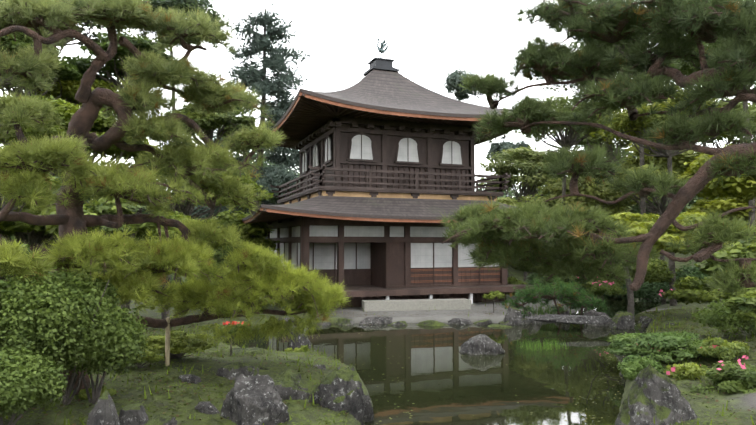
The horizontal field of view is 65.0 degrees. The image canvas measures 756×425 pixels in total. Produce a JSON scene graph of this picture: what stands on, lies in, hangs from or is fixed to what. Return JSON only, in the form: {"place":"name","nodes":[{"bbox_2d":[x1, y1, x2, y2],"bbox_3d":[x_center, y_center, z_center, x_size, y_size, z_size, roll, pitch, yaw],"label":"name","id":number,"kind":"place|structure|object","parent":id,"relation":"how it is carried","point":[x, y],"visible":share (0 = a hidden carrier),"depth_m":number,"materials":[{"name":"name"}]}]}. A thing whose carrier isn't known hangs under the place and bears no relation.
{"place":"outdoors","nodes":[
{"label":"outdoors","id":0,"kind":"place"},
{"bbox_2d":[0,0,755,197],"label":"sky","id":1,"kind":"structure","parent":0,"point":[428,40],"materials":[{"name":"white"}]},
{"bbox_2d":[2,234,755,424],"bbox_3d":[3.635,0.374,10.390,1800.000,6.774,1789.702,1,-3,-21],"label":"garden ground","id":2,"kind":"structure","parent":0,"point":[745,402],"depth_m":8.95,"materials":[{"name":"green plant"}]},
{"bbox_2d":[165,317,170,365],"bbox_3d":[-3.218,2.236,9.067,0.065,1.273,0.065,3,-4,-43],"label":"wooden post","id":3,"kind":"object","parent":2,"relation":"on","point":[167,346],"visible":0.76,"depth_m":9.06,"materials":[{"name":"brown wood"}]},
{"bbox_2d":[0,0,350,394],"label":"pine","id":4,"kind":"object","parent":2,"relation":"on","point":[181,253],"depth_m":7.71,"materials":[{"name":"green plant"}]},
{"bbox_2d":[5,138,742,302],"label":"trees","id":5,"kind":"object","parent":2,"relation":"on","point":[651,290],"depth_m":28.50,"materials":[{"name":"green plant"}]},
{"bbox_2d":[0,0,755,328],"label":"trees","id":6,"kind":"object","parent":2,"relation":"on","point":[689,291],"depth_m":22.41,"materials":[{"name":"green plant"}]},
{"bbox_2d":[0,266,755,424],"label":"shrubs","id":7,"kind":"object","parent":2,"relation":"on","point":[57,330],"depth_m":6.77,"materials":[{"name":"green plant"}]},
{"bbox_2d":[223,277,747,374],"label":"flowers","id":8,"kind":"object","parent":7,"relation":"attached to","point":[667,372],"visible":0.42,"depth_m":9.38,"materials":[{"name":"pink plant"}]},
{"bbox_2d":[86,310,696,424],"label":"garden rocks","id":9,"kind":"object","parent":2,"relation":"on","point":[653,393],"visible":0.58,"depth_m":7.23,"materials":[{"name":"grey stone"}]},
{"bbox_2d":[178,309,618,424],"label":"garden rocks","id":10,"kind":"object","parent":2,"relation":"on","point":[254,400],"visible":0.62,"depth_m":7.15,"materials":[{"name":"grey stone"}]},
{"bbox_2d":[267,114,532,310],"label":"temple building","id":11,"kind":"structure","parent":2,"relation":"on","point":[388,266],"depth_m":22.86,"materials":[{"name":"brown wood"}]},
{"bbox_2d":[242,204,456,225],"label":"lower roof eaves","id":12,"kind":"object","parent":11,"relation":"attached to","point":[266,213],"visible":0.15,"depth_m":19.93,"materials":[{"name":"brown wood"}]},
{"bbox_2d":[262,196,522,216],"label":"lower roof","id":13,"kind":"structure","parent":11,"relation":"attached to","point":[391,206],"depth_m":21.17,"materials":[{"name":"grey wood"}]},
{"bbox_2d":[270,88,523,148],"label":"roof eaves","id":14,"kind":"object","parent":11,"relation":"attached to","point":[306,114],"visible":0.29,"depth_m":22.04,"materials":[{"name":"brown wood"}]},
{"bbox_2d":[304,69,512,113],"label":"upper roof","id":15,"kind":"structure","parent":11,"relation":"on","point":[386,88],"depth_m":23.91,"materials":[{"name":"grey wood"}]},
{"bbox_2d":[363,57,398,75],"bbox_3d":[0.132,-6.436,26.330,1.240,0.540,1.240,1,-3,-21],"label":"finial base","id":16,"kind":"object","parent":15,"relation":"on","point":[380,63],"visible":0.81,"depth_m":25.93,"materials":[{"name":"metal"}]},
{"bbox_2d":[377,37,389,57],"bbox_3d":[0.254,-7.250,26.294,0.654,1.082,0.529,1,-3,-21],"label":"roof finial","id":17,"kind":"object","parent":16,"relation":"on","point":[381,49],"visible":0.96,"depth_m":26.31,"materials":[{"name":"grey metal"}]},
{"bbox_2d":[119,258,685,424],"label":"garden rocks","id":18,"kind":"object","parent":2,"relation":"on","point":[339,388],"visible":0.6,"depth_m":7.91,"materials":[{"name":"grey stone"}]},
{"bbox_2d":[501,275,609,350],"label":"bank reeds","id":19,"kind":"object","parent":2,"relation":"on","point":[576,304],"visible":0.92,"depth_m":18.34,"materials":[{"name":"green plant"}]},
{"bbox_2d":[509,279,604,316],"bbox_3d":[5.622,3.160,18.688,2.774,2.143,2.297,1,-3,-21],"label":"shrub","id":20,"kind":"object","parent":2,"relation":"on","point":[548,297],"visible":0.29,"depth_m":18.59,"materials":[{"name":"green plant"}]},
{"bbox_2d":[436,0,755,301],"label":"pine","id":21,"kind":"object","parent":2,"relation":"on","point":[538,50],"depth_m":7.01,"materials":[{"name":"green plant"}]},
{"bbox_2d":[220,295,677,424],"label":"pond water","id":22,"kind":"structure","parent":0,"point":[428,359],"depth_m":11.45,"materials":[{"name":"green liquid"}]},
{"bbox_2d":[229,323,631,424],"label":"floating pond leaves","id":23,"kind":"object","parent":22,"relation":"on","point":[480,382],"visible":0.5,"depth_m":10.22,"materials":[{"name":"green plant"}]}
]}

